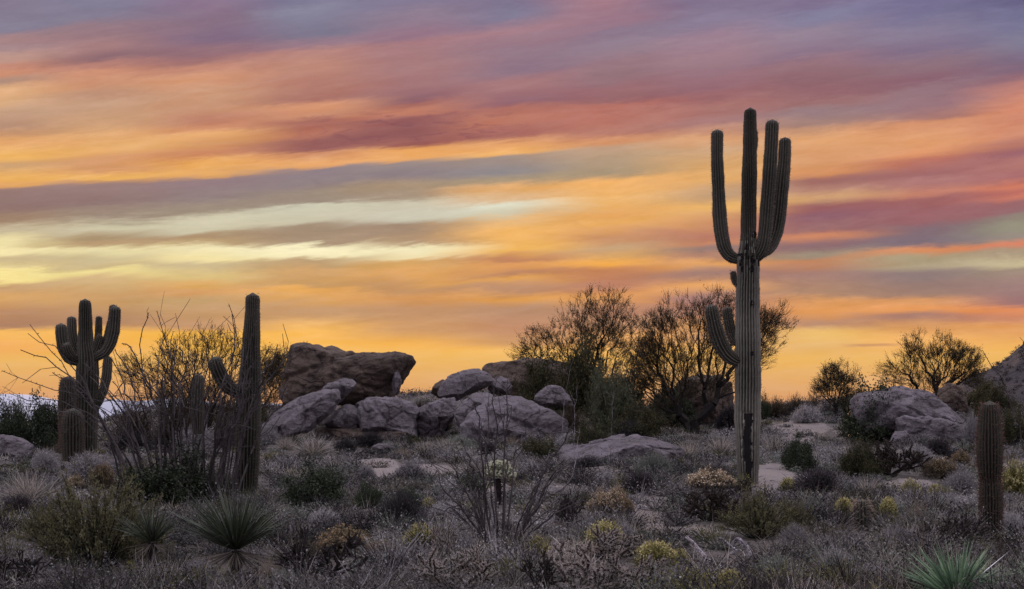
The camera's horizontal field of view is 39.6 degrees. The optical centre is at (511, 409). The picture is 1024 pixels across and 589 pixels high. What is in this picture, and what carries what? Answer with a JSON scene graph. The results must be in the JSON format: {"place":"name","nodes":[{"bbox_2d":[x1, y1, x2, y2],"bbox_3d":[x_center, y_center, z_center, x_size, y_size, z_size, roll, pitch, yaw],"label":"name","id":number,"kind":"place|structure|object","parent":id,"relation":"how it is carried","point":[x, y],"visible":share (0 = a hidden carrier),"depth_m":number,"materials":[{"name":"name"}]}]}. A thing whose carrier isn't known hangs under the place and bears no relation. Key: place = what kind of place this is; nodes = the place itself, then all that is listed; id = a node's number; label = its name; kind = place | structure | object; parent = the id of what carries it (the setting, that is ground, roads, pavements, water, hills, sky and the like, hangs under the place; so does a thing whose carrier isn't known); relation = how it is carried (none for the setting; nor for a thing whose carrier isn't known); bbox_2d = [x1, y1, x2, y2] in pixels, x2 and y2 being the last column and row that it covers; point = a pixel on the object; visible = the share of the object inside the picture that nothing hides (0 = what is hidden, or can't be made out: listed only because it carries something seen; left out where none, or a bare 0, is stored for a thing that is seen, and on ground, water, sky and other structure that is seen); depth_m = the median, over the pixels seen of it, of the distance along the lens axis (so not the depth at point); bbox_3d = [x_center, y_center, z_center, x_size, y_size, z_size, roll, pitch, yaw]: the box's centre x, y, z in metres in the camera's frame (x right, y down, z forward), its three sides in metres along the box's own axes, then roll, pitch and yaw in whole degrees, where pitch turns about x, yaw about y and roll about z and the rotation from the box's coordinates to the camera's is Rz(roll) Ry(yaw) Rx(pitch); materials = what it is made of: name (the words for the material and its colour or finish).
{"place":"outdoors","nodes":[
{"label":"outdoors","id":0,"kind":"place"},
{"bbox_2d":[0,394,280,420],"bbox_3d":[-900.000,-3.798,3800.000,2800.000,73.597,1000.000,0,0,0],"label":"hills","id":1,"kind":"structure","parent":0,"point":[107,405],"depth_m":3462.73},
{"bbox_2d":[0,392,1023,588],"bbox_3d":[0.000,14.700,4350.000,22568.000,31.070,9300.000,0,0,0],"label":"ground","id":2,"kind":"structure","parent":0,"point":[776,474],"depth_m":34.04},
{"bbox_2d":[0,392,30,437],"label":"dark bush","id":3,"kind":"object","parent":2,"relation":"on","point":[6,429],"visible":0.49,"depth_m":43.23,"materials":[{"name":"green plant"}]},
{"bbox_2d":[0,434,34,456],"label":"boulder","id":4,"kind":"object","parent":2,"relation":"on","point":[11,444],"visible":0.74,"depth_m":38.16,"materials":[{"name":"stone"}]},
{"bbox_2d":[0,491,36,515],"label":"round shrub","id":5,"kind":"object","parent":2,"relation":"on","point":[15,503],"visible":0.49,"depth_m":24.04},
{"bbox_2d":[0,549,60,588],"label":"dead cholla","id":6,"kind":"object","parent":2,"relation":"on","point":[23,568],"visible":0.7,"depth_m":14.43,"materials":[{"name":"plant"}]},
{"bbox_2d":[5,382,58,449],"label":"dark bush","id":7,"kind":"object","parent":2,"relation":"on","point":[43,422],"visible":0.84,"depth_m":42.62,"materials":[{"name":"green plant"}]},
{"bbox_2d":[0,464,70,501],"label":"grass clump","id":8,"kind":"object","parent":2,"relation":"on","point":[24,489],"visible":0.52,"depth_m":26.80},
{"bbox_2d":[11,498,69,543],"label":"feathery shrub","id":9,"kind":"object","parent":2,"relation":"on","point":[24,528],"visible":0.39,"depth_m":18.83,"materials":[{"name":"green plant"}]},
{"bbox_2d":[30,448,61,470],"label":"round shrub","id":10,"kind":"object","parent":2,"relation":"on","point":[48,459],"visible":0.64,"depth_m":35.81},
{"bbox_2d":[57,376,77,452],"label":"barrel cactus","id":11,"kind":"object","parent":2,"relation":"on","point":[64,396],"visible":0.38,"depth_m":40.05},
{"bbox_2d":[59,408,85,461],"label":"barrel cactus","id":12,"kind":"object","parent":2,"relation":"on","point":[73,439],"visible":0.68,"depth_m":37.98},
{"bbox_2d":[55,299,120,451],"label":"saguaro cactus","id":13,"kind":"object","parent":2,"relation":"on","point":[72,347],"visible":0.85,"depth_m":40.81,"materials":[{"name":"plant"}]},
{"bbox_2d":[62,448,116,476],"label":"round shrub","id":14,"kind":"object","parent":2,"relation":"on","point":[82,464],"visible":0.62,"depth_m":34.83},
{"bbox_2d":[21,458,167,574],"bbox_3d":[-4.855,1.250,16.601,1.598,1.408,1.510,0,0,0],"label":"feathery shrub","id":15,"kind":"object","parent":2,"relation":"on","point":[75,531],"visible":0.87,"depth_m":16.34,"materials":[{"name":"green plant"}]},
{"bbox_2d":[87,461,115,488],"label":"flowering shrub","id":16,"kind":"object","parent":2,"relation":"on","point":[106,476],"visible":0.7,"depth_m":29.82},
{"bbox_2d":[110,387,157,442],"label":"bare shrub","id":17,"kind":"object","parent":2,"relation":"on","point":[135,418],"visible":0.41,"depth_m":43.84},
{"bbox_2d":[102,477,175,564],"bbox_3d":[-4.671,1.386,17.565,1.020,1.118,1.073,0,0,0],"label":"feathery shrub","id":18,"kind":"object","parent":2,"relation":"on","point":[160,541],"visible":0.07,"depth_m":17.62,"materials":[{"name":"green plant"}]},
{"bbox_2d":[109,502,184,568],"bbox_3d":[-4.041,1.413,15.757,0.848,0.980,0.909,0,0,-15],"label":"yucca","id":19,"kind":"object","parent":2,"relation":"on","point":[155,531],"visible":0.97,"depth_m":15.75,"materials":[{"name":"green plant"}]},
{"bbox_2d":[0,295,318,504],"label":"ocotillo","id":20,"kind":"object","parent":2,"relation":"on","point":[226,442],"visible":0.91,"depth_m":27.32,"materials":[{"name":"plant"}]},
{"bbox_2d":[110,435,216,506],"bbox_3d":[-6.578,1.212,27.186,1.858,1.438,2.111,0,0,25],"label":"green shrub","id":21,"kind":"object","parent":2,"relation":"on","point":[166,482],"visible":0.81,"depth_m":26.85,"materials":[{"name":"green plant"}]},
{"bbox_2d":[151,377,191,444],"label":"bare shrub","id":22,"kind":"object","parent":2,"relation":"on","point":[187,410],"visible":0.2,"depth_m":44.86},
{"bbox_2d":[175,424,213,448],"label":"round shrub","id":23,"kind":"object","parent":2,"relation":"on","point":[190,433],"visible":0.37,"depth_m":42.19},
{"bbox_2d":[189,374,205,433],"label":"cactus column","id":24,"kind":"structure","parent":2,"relation":"on","point":[199,419],"depth_m":34.89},
{"bbox_2d":[113,316,296,433],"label":"mesquite thicket","id":25,"kind":"object","parent":2,"relation":"on","point":[271,369],"visible":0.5,"depth_m":45.93,"materials":[{"name":"green plant"}]},
{"bbox_2d":[167,468,297,574],"bbox_3d":[-2.970,1.183,14.921,1.498,1.169,1.478,0,0,34],"label":"yucca","id":26,"kind":"object","parent":2,"relation":"on","point":[232,531],"visible":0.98,"depth_m":14.80,"materials":[{"name":"green plant"}]},
{"bbox_2d":[209,292,261,496],"bbox_3d":[-5.481,-0.158,28.102,1.104,4.330,0.546,0,0,-21],"label":"saguaro cactus","id":27,"kind":"object","parent":2,"relation":"on","point":[251,318],"visible":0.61,"depth_m":28.05,"materials":[{"name":"plant"}]},
{"bbox_2d":[261,342,288,414],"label":"mesquite tree","id":28,"kind":"object","parent":2,"relation":"on","point":[272,384],"visible":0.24,"depth_m":50.90,"materials":[{"name":"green plant"}]},
{"bbox_2d":[268,389,340,439],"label":"boulder","id":29,"kind":"object","parent":2,"relation":"on","point":[307,413],"visible":0.93,"depth_m":45.00,"materials":[{"name":"stone"}]},
{"bbox_2d":[270,452,353,506],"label":"green shrub","id":30,"kind":"object","parent":2,"relation":"on","point":[324,483],"visible":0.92,"depth_m":25.35,"materials":[{"name":"green plant"}]},
{"bbox_2d":[284,434,341,455],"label":"grass clump","id":31,"kind":"object","parent":2,"relation":"on","point":[310,448],"visible":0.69,"depth_m":41.90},
{"bbox_2d":[275,527,370,586],"bbox_3d":[-1.777,1.418,13.495,0.780,0.622,0.840,0,0,35],"label":"dead cholla","id":32,"kind":"object","parent":2,"relation":"on","point":[349,544],"visible":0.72,"depth_m":13.53,"materials":[{"name":"plant"}]},
{"bbox_2d":[311,522,371,558],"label":"flowering shrub","id":33,"kind":"object","parent":2,"relation":"on","point":[341,534],"visible":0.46,"depth_m":16.57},
{"bbox_2d":[279,342,415,405],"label":"boulder","id":34,"kind":"object","parent":2,"relation":"on","point":[370,374],"visible":0.69,"depth_m":49.55,"materials":[{"name":"stone"}]},
{"bbox_2d":[315,426,411,440],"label":"boulder","id":35,"kind":"object","parent":2,"relation":"on","point":[324,430],"visible":0.37,"depth_m":46.02,"materials":[{"name":"stone"}]},
{"bbox_2d":[322,404,358,428],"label":"boulder","id":36,"kind":"object","parent":35,"relation":"on","point":[344,416],"visible":0.91,"depth_m":46.25,"materials":[{"name":"stone"}]},
{"bbox_2d":[321,378,355,402],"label":"boulder","id":37,"kind":"object","parent":36,"relation":"on","point":[344,386],"visible":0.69,"depth_m":46.35,"materials":[{"name":"stone"}]},
{"bbox_2d":[353,475,384,507],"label":"green shrub","id":38,"kind":"object","parent":2,"relation":"on","point":[373,496],"visible":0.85,"depth_m":24.10,"materials":[{"name":"green plant"}]},
{"bbox_2d":[355,396,419,436],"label":"boulder","id":39,"kind":"object","parent":2,"relation":"on","point":[384,413],"visible":0.88,"depth_m":46.21,"materials":[{"name":"stone"}]},
{"bbox_2d":[370,487,428,525],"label":"round shrub","id":40,"kind":"object","parent":2,"relation":"on","point":[407,502],"visible":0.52,"depth_m":21.92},
{"bbox_2d":[417,397,456,436],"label":"boulder","id":41,"kind":"object","parent":2,"relation":"on","point":[436,417],"visible":0.91,"depth_m":46.73,"materials":[{"name":"stone"}]},
{"bbox_2d":[426,522,458,556],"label":"cholla","id":42,"kind":"object","parent":2,"relation":"on","point":[440,540],"visible":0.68,"depth_m":15.81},
{"bbox_2d":[404,547,500,588],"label":"staghorn cholla","id":43,"kind":"object","parent":2,"relation":"on","point":[475,568],"visible":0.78,"depth_m":12.97,"materials":[{"name":"plant"}]},
{"bbox_2d":[437,368,493,400],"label":"boulder","id":44,"kind":"object","parent":2,"relation":"on","point":[463,383],"visible":0.92,"depth_m":48.83,"materials":[{"name":"stone"}]},
{"bbox_2d":[454,392,493,427],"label":"boulder","id":45,"kind":"object","parent":2,"relation":"on","point":[463,411],"visible":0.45,"depth_m":45.79,"materials":[{"name":"stone"}]},
{"bbox_2d":[449,540,499,572],"bbox_3d":[-0.361,1.509,14.303,0.470,0.368,0.579,0,0,33],"label":"staghorn cholla","id":46,"kind":"object","parent":2,"relation":"on","point":[474,552],"visible":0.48,"depth_m":14.23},
{"bbox_2d":[482,460,516,504],"bbox_3d":[-0.209,1.278,24.598,0.607,0.851,0.504,0,0,0],"label":"cream cholla","id":47,"kind":"object","parent":2,"relation":"on","point":[499,475],"visible":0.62,"depth_m":24.53,"materials":[{"name":"beige plant"}]},
{"bbox_2d":[422,364,596,543],"bbox_3d":[-0.106,0.587,16.242,2.022,2.217,1.131,0,0,-15],"label":"ocotillo","id":48,"kind":"object","parent":2,"relation":"on","point":[480,521],"visible":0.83,"depth_m":16.21,"materials":[{"name":"plant"}]},
{"bbox_2d":[0,387,1023,588],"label":"scrub","id":49,"kind":"object","parent":2,"relation":"on","point":[666,483],"visible":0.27,"depth_m":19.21,"materials":[{"name":"plant"}]},
{"bbox_2d":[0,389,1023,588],"bbox_3d":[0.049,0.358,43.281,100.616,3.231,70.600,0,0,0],"label":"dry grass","id":50,"kind":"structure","parent":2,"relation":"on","point":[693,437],"depth_m":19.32,"materials":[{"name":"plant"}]},
{"bbox_2d":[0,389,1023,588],"bbox_3d":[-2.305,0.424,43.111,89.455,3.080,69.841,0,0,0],"label":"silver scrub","id":51,"kind":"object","parent":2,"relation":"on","point":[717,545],"visible":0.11,"depth_m":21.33,"materials":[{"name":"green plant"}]},
{"bbox_2d":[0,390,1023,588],"bbox_3d":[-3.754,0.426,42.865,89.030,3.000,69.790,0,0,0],"label":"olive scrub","id":52,"kind":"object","parent":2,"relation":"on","point":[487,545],"visible":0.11,"depth_m":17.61,"materials":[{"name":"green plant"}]},
{"bbox_2d":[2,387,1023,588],"bbox_3d":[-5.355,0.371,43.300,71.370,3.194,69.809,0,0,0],"label":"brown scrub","id":53,"kind":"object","parent":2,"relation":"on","point":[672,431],"visible":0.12,"depth_m":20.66,"materials":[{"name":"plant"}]},
{"bbox_2d":[460,395,568,444],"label":"boulder","id":54,"kind":"object","parent":2,"relation":"on","point":[533,416],"visible":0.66,"depth_m":44.07,"materials":[{"name":"stone"}]},
{"bbox_2d":[482,357,581,395],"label":"boulder","id":55,"kind":"object","parent":2,"relation":"on","point":[513,367],"visible":0.38,"depth_m":53.62,"materials":[{"name":"stone"}]},
{"bbox_2d":[519,430,565,457],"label":"green shrub","id":56,"kind":"object","parent":2,"relation":"on","point":[535,447],"visible":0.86,"depth_m":38.00,"materials":[{"name":"green plant"}]},
{"bbox_2d":[519,551,568,588],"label":"dead cholla","id":57,"kind":"object","parent":2,"relation":"on","point":[545,569],"visible":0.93,"depth_m":12.64,"materials":[{"name":"plant"}]},
{"bbox_2d":[509,346,581,409],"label":"green shrub","id":58,"kind":"object","parent":2,"relation":"on","point":[527,392],"visible":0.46,"depth_m":52.60,"materials":[{"name":"green plant"}]},
{"bbox_2d":[534,385,573,407],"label":"boulder","id":59,"kind":"object","parent":2,"relation":"on","point":[551,396],"visible":0.9,"depth_m":50.16,"materials":[{"name":"stone"}]},
{"bbox_2d":[553,492,587,529],"bbox_3d":[0.765,1.363,18.727,0.439,0.562,0.689,0,0,34],"label":"dead cholla","id":60,"kind":"object","parent":2,"relation":"on","point":[564,511],"visible":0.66,"depth_m":18.71,"materials":[{"name":"plant"}]},
{"bbox_2d":[544,312,606,413],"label":"green shrub","id":61,"kind":"object","parent":2,"relation":"on","point":[582,367],"visible":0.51,"depth_m":53.07,"materials":[{"name":"green plant"}]},
{"bbox_2d":[504,282,655,402],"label":"palo verde tree","id":62,"kind":"object","parent":2,"relation":"on","point":[600,326],"visible":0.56,"depth_m":54.88,"materials":[{"name":"green plant"}]},
{"bbox_2d":[529,539,631,588],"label":"staghorn cholla","id":63,"kind":"object","parent":2,"relation":"on","point":[564,565],"visible":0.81,"depth_m":12.57,"materials":[{"name":"plant"}]},
{"bbox_2d":[561,406,613,444],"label":"green shrub","id":64,"kind":"object","parent":2,"relation":"on","point":[586,436],"visible":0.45,"depth_m":38.72,"materials":[{"name":"green plant"}]},
{"bbox_2d":[585,487,624,515],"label":"flowering shrub","id":65,"kind":"object","parent":2,"relation":"on","point":[604,498],"visible":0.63,"depth_m":23.61,"materials":[{"name":"plant"}]},
{"bbox_2d":[565,525,652,563],"bbox_3d":[1.039,1.422,14.975,0.935,0.458,0.759,0,0,-34],"label":"staghorn cholla","id":66,"kind":"object","parent":2,"relation":"on","point":[606,542],"visible":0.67,"depth_m":14.82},
{"bbox_2d":[584,339,637,433],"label":"pale green shrub","id":67,"kind":"object","parent":2,"relation":"on","point":[605,400],"visible":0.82,"depth_m":46.49,"materials":[{"name":"green plant"}]},
{"bbox_2d":[548,434,684,462],"bbox_3d":[2.702,1.176,38.850,4.028,1.037,4.153,0,0,0],"label":"boulder","id":68,"kind":"object","parent":2,"relation":"on","point":[624,446],"visible":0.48,"depth_m":37.37,"materials":[{"name":"stone"}]},
{"bbox_2d":[585,545,669,588],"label":"staghorn cholla","id":69,"kind":"object","parent":2,"relation":"on","point":[616,570],"visible":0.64,"depth_m":12.53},
{"bbox_2d":[618,467,658,493],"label":"round shrub","id":70,"kind":"object","parent":2,"relation":"on","point":[639,478],"visible":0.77,"depth_m":27.18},
{"bbox_2d":[607,395,675,437],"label":"green shrub","id":71,"kind":"object","parent":2,"relation":"on","point":[650,427],"visible":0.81,"depth_m":44.88,"materials":[{"name":"green plant"}]},
{"bbox_2d":[628,537,678,568],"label":"flowering shrub","id":72,"kind":"object","parent":2,"relation":"on","point":[657,552],"visible":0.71,"depth_m":14.22,"materials":[{"name":"yellow plant"}]},
{"bbox_2d":[632,449,676,474],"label":"grey green shrub","id":73,"kind":"object","parent":2,"relation":"on","point":[653,458],"visible":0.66,"depth_m":32.18,"materials":[{"name":"plant"}]},
{"bbox_2d":[648,368,696,427],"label":"green shrub","id":74,"kind":"object","parent":2,"relation":"on","point":[690,413],"visible":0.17,"depth_m":51.80,"materials":[{"name":"green plant"}]},
{"bbox_2d":[608,284,798,433],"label":"mesquite tree","id":75,"kind":"object","parent":2,"relation":"on","point":[641,365],"visible":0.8,"depth_m":48.40,"materials":[{"name":"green plant"}]},
{"bbox_2d":[674,374,733,426],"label":"shrub","id":76,"kind":"object","parent":2,"relation":"on","point":[698,405],"visible":0.24,"depth_m":52.81,"materials":[{"name":"plant"}]},
{"bbox_2d":[681,464,737,490],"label":"flowering shrub","id":77,"kind":"object","parent":2,"relation":"on","point":[711,478],"visible":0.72,"depth_m":28.41,"materials":[{"name":"plant"}]},
{"bbox_2d":[679,483,741,522],"bbox_3d":[2.931,1.364,20.614,0.989,0.603,0.913,0,0,11],"label":"dark cholla","id":78,"kind":"object","parent":2,"relation":"on","point":[720,501],"visible":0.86,"depth_m":20.56,"materials":[{"name":"brown plant"}]},
{"bbox_2d":[712,400,734,430],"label":"round shrub","id":79,"kind":"object","parent":2,"relation":"on","point":[723,420],"visible":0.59,"depth_m":49.80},
{"bbox_2d":[704,107,791,483],"bbox_3d":[5.247,-2.453,31.536,2.052,8.485,0.861,0,0,0],"label":"saguaro cactus","id":80,"kind":"object","parent":2,"relation":"on","point":[743,334],"visible":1,"depth_m":31.36,"materials":[{"name":"plant"}]},
{"bbox_2d":[713,477,808,538],"bbox_3d":[3.185,1.269,18.192,1.220,0.803,1.155,0,0,0],"label":"feathery shrub","id":81,"kind":"object","parent":2,"relation":"on","point":[763,518],"visible":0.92,"depth_m":18.10,"materials":[{"name":"green plant"}]},
{"bbox_2d":[750,550,810,580],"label":"grey green shrub","id":82,"kind":"object","parent":2,"relation":"on","point":[771,561],"visible":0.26,"depth_m":13.29,"materials":[{"name":"plant"}]},
{"bbox_2d":[775,496,817,526],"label":"feathery shrub","id":83,"kind":"object","parent":2,"relation":"on","point":[796,509],"visible":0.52,"depth_m":19.36,"materials":[{"name":"green plant"}]},
{"bbox_2d":[779,426,822,471],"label":"green shrub","id":84,"kind":"object","parent":2,"relation":"on","point":[794,454],"visible":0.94,"depth_m":34.91,"materials":[{"name":"green plant"}]},
{"bbox_2d":[790,403,823,422],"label":"round shrub","id":85,"kind":"object","parent":2,"relation":"on","point":[804,414],"visible":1,"depth_m":52.57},
{"bbox_2d":[787,463,845,494],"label":"round shrub","id":86,"kind":"object","parent":2,"relation":"on","point":[821,480],"visible":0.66,"depth_m":28.95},
{"bbox_2d":[806,355,867,415],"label":"mesquite tree","id":87,"kind":"object","parent":2,"relation":"on","point":[825,385],"visible":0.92,"depth_m":54.93,"materials":[{"name":"green plant"}]},
{"bbox_2d":[850,495,874,530],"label":"barrel cactus","id":88,"kind":"object","parent":2,"relation":"on","point":[860,504],"visible":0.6,"depth_m":19.62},
{"bbox_2d":[835,428,891,478],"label":"green shrub","id":89,"kind":"object","parent":2,"relation":"on","point":[859,462],"visible":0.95,"depth_m":34.34,"materials":[{"name":"green plant"}]},
{"bbox_2d":[838,372,899,442],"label":"green shrub","id":90,"kind":"object","parent":2,"relation":"on","point":[853,426],"visible":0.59,"depth_m":45.86,"materials":[{"name":"green plant"}]},
{"bbox_2d":[862,437,932,476],"bbox_3d":[9.381,1.169,35.219,1.621,0.990,1.649,0,0,-17],"label":"dark cholla","id":91,"kind":"object","parent":2,"relation":"on","point":[890,456],"visible":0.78,"depth_m":34.84,"materials":[{"name":"black plant"}]},
{"bbox_2d":[849,386,963,433],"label":"boulder","id":92,"kind":"object","parent":2,"relation":"on","point":[915,403],"visible":0.77,"depth_m":45.55,"materials":[{"name":"stone"}]},
{"bbox_2d":[894,415,963,442],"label":"boulder","id":93,"kind":"object","parent":2,"relation":"on","point":[933,427],"visible":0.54,"depth_m":44.28,"materials":[{"name":"stone"}]},
{"bbox_2d":[869,327,991,395],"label":"palo verde tree","id":94,"kind":"object","parent":2,"relation":"on","point":[955,354],"visible":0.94,"depth_m":55.91,"materials":[{"name":"green plant"}]},
{"bbox_2d":[919,456,959,478],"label":"flowering shrub","id":95,"kind":"object","parent":2,"relation":"on","point":[941,467],"visible":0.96,"depth_m":34.69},
{"bbox_2d":[911,514,974,546],"bbox_3d":[5.185,1.497,17.045,0.740,0.462,0.753,0,0,-18],"label":"dark cholla","id":96,"kind":"object","parent":2,"relation":"on","point":[948,523],"visible":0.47,"depth_m":17.07,"materials":[{"name":"plant"}]},
{"bbox_2d":[937,383,968,412],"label":"boulder","id":97,"kind":"object","parent":2,"relation":"on","point":[953,397],"visible":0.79,"depth_m":52.24,"materials":[{"name":"stone"}]},
{"bbox_2d":[895,535,1018,588],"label":"yucca","id":98,"kind":"object","parent":2,"relation":"on","point":[943,573],"visible":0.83,"depth_m":11.53,"materials":[{"name":"green plant"}]},
{"bbox_2d":[941,468,979,493],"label":"round shrub","id":99,"kind":"object","parent":2,"relation":"on","point":[962,482],"visible":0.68,"depth_m":31.40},
{"bbox_2d":[964,375,1006,408],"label":"green shrub","id":100,"kind":"object","parent":2,"relation":"on","point":[977,394],"visible":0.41,"depth_m":59.65,"materials":[{"name":"green plant"}]},
{"bbox_2d":[973,401,1006,541],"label":"saguaro cactus","id":101,"kind":"object","parent":2,"relation":"on","point":[989,445],"visible":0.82,"depth_m":18.79,"materials":[{"name":"plant"}]},
{"bbox_2d":[979,380,1023,412],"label":"green shrub","id":102,"kind":"object","parent":2,"relation":"on","point":[996,395],"visible":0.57,"depth_m":57.67,"materials":[{"name":"green plant"}]},
{"bbox_2d":[1001,458,1023,495],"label":"flowering shrub","id":103,"kind":"object","parent":2,"relation":"on","point":[1015,476],"visible":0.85,"depth_m":28.77,"materials":[{"name":"yellow plant"}]},
{"bbox_2d":[1001,395,1023,443],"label":"green shrub","id":104,"kind":"object","parent":2,"relation":"on","point":[1009,425],"visible":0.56,"depth_m":43.38,"materials":[{"name":"green plant"}]},
{"bbox_2d":[0,0,1023,405],"label":"sky","id":105,"kind":"structure","parent":0,"point":[428,181],"materials":[{"name":"orange"}]},
{"bbox_2d":[959,345,1023,402],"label":"hill","id":106,"kind":"structure","parent":0,"point":[1013,372],"depth_m":165.29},
{"bbox_2d":[961,342,1023,397],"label":"hillside scrub","id":107,"kind":"object","parent":106,"relation":"on","point":[1005,372],"visible":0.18,"depth_m":166.97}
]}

